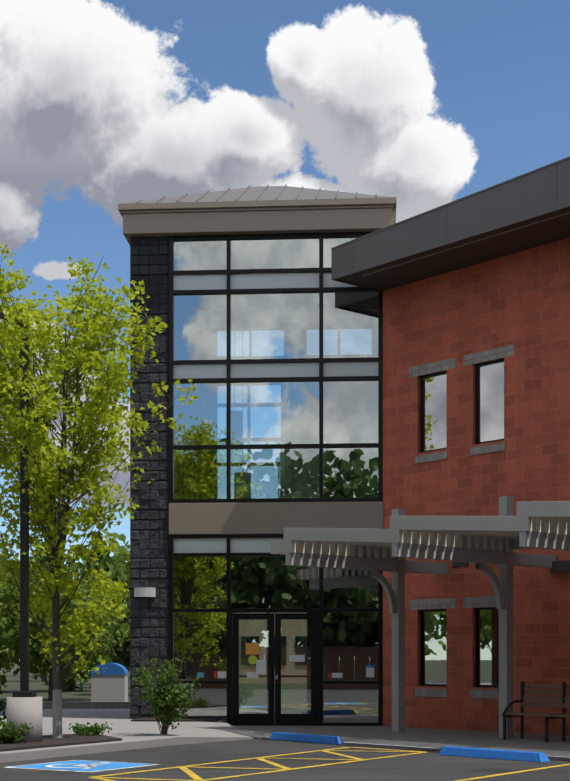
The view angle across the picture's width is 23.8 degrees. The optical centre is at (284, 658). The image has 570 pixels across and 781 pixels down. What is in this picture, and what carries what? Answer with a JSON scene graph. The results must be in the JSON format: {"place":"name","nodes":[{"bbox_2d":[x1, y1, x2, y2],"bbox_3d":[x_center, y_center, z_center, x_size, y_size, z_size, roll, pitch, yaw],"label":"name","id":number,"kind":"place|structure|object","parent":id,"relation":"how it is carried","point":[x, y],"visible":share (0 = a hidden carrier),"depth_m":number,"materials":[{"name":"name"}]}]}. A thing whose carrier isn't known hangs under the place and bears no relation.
{"place":"outdoors","nodes":[
{"label":"outdoors","id":0,"kind":"place"},
{"bbox_2d":[0,660,129,701],"bbox_3d":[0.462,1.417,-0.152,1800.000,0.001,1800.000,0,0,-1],"label":"terrain ground","id":1,"kind":"structure","parent":0,"point":[12,683],"depth_m":62.83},
{"bbox_2d":[0,553,41,689],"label":"tree","id":2,"kind":"object","parent":1,"relation":"on","point":[10,665],"visible":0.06,"depth_m":53.97,"materials":[{"name":"green plant"}]},
{"bbox_2d":[40,549,48,681],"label":"tree","id":3,"kind":"object","parent":1,"relation":"on","point":[43,679],"visible":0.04,"depth_m":81.35,"materials":[{"name":"green plant"}]},
{"bbox_2d":[19,596,129,690],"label":"tree","id":4,"kind":"object","parent":1,"relation":"on","point":[70,685],"depth_m":57.22,"materials":[{"name":"green plant"}]},
{"bbox_2d":[71,529,129,664],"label":"tree","id":5,"kind":"object","parent":1,"relation":"on","point":[120,557],"visible":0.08,"depth_m":98.35,"materials":[{"name":"green plant"}]},
{"bbox_2d":[81,531,122,662],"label":"tree","id":6,"kind":"object","parent":1,"relation":"on","point":[108,559],"visible":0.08,"depth_m":71.20,"materials":[{"name":"green plant"}]},
{"bbox_2d":[0,709,268,762],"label":"sidewalk","id":7,"kind":"structure","parent":0,"point":[134,734],"depth_m":23.00,"materials":[{"name":"concrete"}]},
{"bbox_2d":[0,679,6,720],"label":"shrub","id":8,"kind":"object","parent":7,"relation":"on","point":[2,707],"visible":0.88,"depth_m":21.09,"materials":[{"name":"green plant"}]},
{"bbox_2d":[0,718,219,751],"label":"planter mulch beds","id":9,"kind":"object","parent":7,"relation":"on","point":[47,741],"visible":0.65,"depth_m":20.24,"materials":[{"name":"brown soil"}]},
{"bbox_2d":[0,717,32,743],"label":"shrub","id":10,"kind":"object","parent":9,"relation":"on","point":[10,734],"visible":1,"depth_m":19.41,"materials":[{"name":"green plant"}]},
{"bbox_2d":[7,697,41,741],"bbox_3d":[-3.851,0.972,19.971,0.520,0.790,0.520,0,0,-1],"label":"light pole concrete base","id":11,"kind":"object","parent":9,"relation":"on","point":[23,710],"visible":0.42,"depth_m":19.75,"materials":[{"name":"grey concrete"}]},
{"bbox_2d":[0,312,36,696],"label":"parking light pole","id":12,"kind":"object","parent":11,"relation":"on","point":[24,691],"visible":0.67,"depth_m":19.92,"materials":[{"name":"brown metal"}]},
{"bbox_2d":[69,722,112,735],"bbox_3d":[-3.164,1.178,21.559,0.587,0.342,0.812,0,0,30],"label":"low shrub","id":13,"kind":"object","parent":9,"relation":"on","point":[86,730],"visible":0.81,"depth_m":21.50,"materials":[{"name":"green plant"}]},
{"bbox_2d":[0,244,197,737],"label":"maple tree","id":14,"kind":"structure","parent":9,"relation":"on","point":[51,481],"depth_m":20.60,"materials":[{"name":"green plant"}]},
{"bbox_2d":[132,658,203,733],"bbox_3d":[-2.026,0.624,22.188,1.185,1.255,1.158,0,0,-17],"label":"shrub","id":15,"kind":"object","parent":7,"relation":"on","point":[166,699],"visible":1,"depth_m":21.98,"materials":[{"name":"green plant"}]},
{"bbox_2d":[130,236,168,718],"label":"stone pillar","id":16,"kind":"structure","parent":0,"point":[149,529],"depth_m":27.97,"materials":[{"name":"grey stone"}]},
{"bbox_2d":[118,198,396,533],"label":"metal fascia bands","id":17,"kind":"object","parent":16,"relation":"attached to","point":[259,217],"visible":0.56,"depth_m":27.65,"materials":[{"name":"beige metal"}]},
{"bbox_2d":[121,184,396,203],"bbox_3d":[-0.377,-9.998,30.496,5.690,1.390,6.060,0,0,4],"label":"metal roof","id":18,"kind":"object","parent":17,"relation":"on","point":[263,193],"visible":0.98,"depth_m":28.38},
{"bbox_2d":[393,207,395,223],"bbox_3d":[2.227,-8.393,27.550,0.070,1.580,0.080,0,0,4],"label":"downspout","id":19,"kind":"object","parent":17,"relation":"attached to","point":[394,216],"visible":0.21,"depth_m":27.51,"materials":[{"name":"grey metal"}]},
{"bbox_2d":[270,671,278,683],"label":"door handles","id":20,"kind":"object","parent":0,"point":[277,676],"depth_m":27.72,"materials":[{"name":"silver metal"}]},
{"bbox_2d":[169,232,382,725],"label":"tower curtain wall mullions","id":21,"kind":"object","parent":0,"point":[274,716],"visible":0.73,"depth_m":27.79,"materials":[{"name":"black metal"}]},
{"bbox_2d":[173,272,377,552],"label":"tower spandrel panels","id":22,"kind":"object","parent":21,"relation":"in","point":[256,370],"visible":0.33,"depth_m":27.86,"materials":[{"name":"grey metal"}]},
{"bbox_2d":[174,237,377,722],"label":"tower glass panes","id":23,"kind":"object","parent":21,"relation":"in","point":[274,325],"visible":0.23,"depth_m":27.84,"materials":[{"name":"clear glass"}]},
{"bbox_2d":[0,737,569,780],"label":"parking lot pavement","id":24,"kind":"structure","parent":0,"point":[430,764],"depth_m":17.55,"materials":[{"name":"grey asphalt"}]},
{"bbox_2d":[5,760,159,771],"bbox_3d":[-2.614,1.387,17.444,1.450,0.008,1.450,0,0,32],"label":"accessible symbol","id":25,"kind":"object","parent":24,"relation":"on","point":[83,766],"visible":1,"depth_m":17.33,"materials":[{"name":"blue paint"}]},
{"bbox_2d":[269,732,343,743],"bbox_3d":[0.337,1.334,22.574,0.192,0.125,1.792,0,0,-37],"label":"wheel stop","id":26,"kind":"object","parent":24,"relation":"on","point":[312,738],"visible":1,"depth_m":22.44,"materials":[{"name":"paint"}]},
{"bbox_2d":[88,747,569,780],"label":"parking lot markings","id":27,"kind":"object","parent":24,"relation":"on","point":[190,773],"visible":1,"depth_m":17.17,"materials":[{"name":"paint"}]},
{"bbox_2d":[266,736,569,757],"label":"walk edge paint line","id":28,"kind":"object","parent":24,"relation":"on","point":[426,747],"depth_m":21.25,"materials":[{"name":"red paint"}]},
{"bbox_2d":[438,746,549,762],"bbox_3d":[2.884,1.334,18.811,0.192,0.125,1.870,0,0,-41],"label":"wheel stop","id":29,"kind":"object","parent":24,"relation":"on","point":[528,756],"visible":1,"depth_m":18.68,"materials":[{"name":"paint"}]},
{"bbox_3d":[-0.013,-3.639,30.541,4.409,10.170,5.260,0,0,4],"label":"tower","id":30,"kind":"object","parent":24,"relation":"on","visible":0},
{"bbox_2d":[134,588,155,596],"bbox_3d":[-2.907,-1.359,27.899,0.450,0.190,0.130,0,0,4],"label":"wall light","id":31,"kind":"object","parent":30,"relation":"attached to","point":[144,592],"visible":0.96,"depth_m":27.85,"materials":[{"name":"grey paint"}]},
{"bbox_2d":[197,643,373,677],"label":"glass door decals","id":32,"kind":"object","parent":30,"relation":"attached to","point":[252,648],"depth_m":27.84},
{"bbox_3d":[10.380,-3.054,24.319,7.700,8.900,16.000,0,0,-41],"label":"red wing","id":33,"kind":"object","parent":24,"relation":"on","visible":0},
{"bbox_2d":[452,561,468,566],"bbox_3d":[3.375,-1.869,26.015,0.036,0.210,0.400,0,0,-41],"label":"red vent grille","id":34,"kind":"object","parent":33,"relation":"attached to","point":[456,564],"depth_m":26.02,"materials":[{"name":"grey metal"}]},
{"bbox_2d":[550,560,569,572],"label":"red wall sconce","id":35,"kind":"object","parent":33,"relation":"attached to","point":[560,566],"depth_m":24.06,"materials":[{"name":"brown metal"}]},
{"bbox_2d":[0,0,569,578],"label":"sky","id":36,"kind":"structure","parent":0,"point":[427,105],"materials":[{"name":"blue"}]},
{"bbox_2d":[234,726,569,756],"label":"concrete walk","id":37,"kind":"object","parent":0,"point":[555,745],"depth_m":23.64,"materials":[{"name":"grey concrete"}]},
{"bbox_2d":[392,496,512,737],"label":"pergola posts","id":38,"kind":"object","parent":37,"relation":"on","point":[505,644],"visible":0.75,"depth_m":23.46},
{"bbox_2d":[271,501,569,559],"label":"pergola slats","id":39,"kind":"object","parent":38,"relation":"on","point":[494,533],"visible":0.96,"depth_m":21.89,"materials":[{"name":"grey metal"}]},
{"bbox_2d":[368,563,504,612],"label":"curved brackets","id":40,"kind":"object","parent":38,"relation":"attached to","point":[488,572],"visible":1,"depth_m":23.36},
{"bbox_2d":[502,681,564,741],"bbox_3d":[4.481,0.896,22.436,0.530,1.000,1.810,0,0,-41],"label":"bench frame","id":41,"kind":"object","parent":37,"relation":"on","point":[522,717],"visible":0.75,"depth_m":22.94,"materials":[{"name":"black metal"}]},
{"bbox_2d":[505,683,569,717],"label":"bench slats","id":42,"kind":"object","parent":41,"relation":"attached to","point":[544,698],"visible":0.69,"depth_m":22.83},
{"bbox_2d":[286,531,569,574],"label":"pergola beams","id":43,"kind":"structure","parent":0,"point":[529,540],"depth_m":23.36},
{"bbox_2d":[331,156,569,291],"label":"roof overhang","id":44,"kind":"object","parent":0,"point":[526,211],"depth_m":24.46,"materials":[{"name":"grey metal"}]},
{"bbox_2d":[383,237,569,735],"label":"red wall","id":45,"kind":"structure","parent":0,"point":[520,301],"depth_m":25.65,"materials":[{"name":"red brick"}]},
{"bbox_2d":[409,344,513,698],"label":"lintels and sills","id":46,"kind":"object","parent":45,"relation":"in","point":[446,365],"visible":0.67,"depth_m":26.13,"materials":[{"name":"grey concrete"}]},
{"bbox_2d":[420,359,503,687],"bbox_3d":[6.431,-2.529,22.703,0.066,6.170,11.290,0,0,-41],"label":"window glass","id":47,"kind":"object","parent":45,"relation":"in","point":[489,401],"visible":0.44,"depth_m":25.85,"materials":[{"name":"clear glass"}]},
{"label":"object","id":48,"kind":"structure","parent":0,"visible":0},
{"bbox_2d":[0,548,129,700],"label":"tree","id":49,"kind":"object","parent":48,"relation":"on","point":[9,620],"visible":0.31,"depth_m":43.95,"materials":[{"name":"green plant"}]},
{"bbox_2d":[3,701,129,708],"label":"block retaining wall","id":50,"kind":"structure","parent":48,"relation":"on","point":[94,705],"depth_m":35.35,"materials":[{"name":"grey concrete"}]},
{"bbox_2d":[90,663,128,700],"bbox_3d":[-4.771,0.911,36.757,0.940,1.570,0.940,0,0,-1],"label":"drop box","id":51,"kind":"object","parent":48,"relation":"on","point":[110,683],"visible":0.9,"depth_m":36.31,"materials":[{"name":"grey metal"}]},
{"bbox_2d":[100,576,129,678],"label":"tree","id":52,"kind":"object","parent":48,"relation":"on","point":[124,649],"visible":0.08,"depth_m":51.01,"materials":[{"name":"green plant"}]}
]}

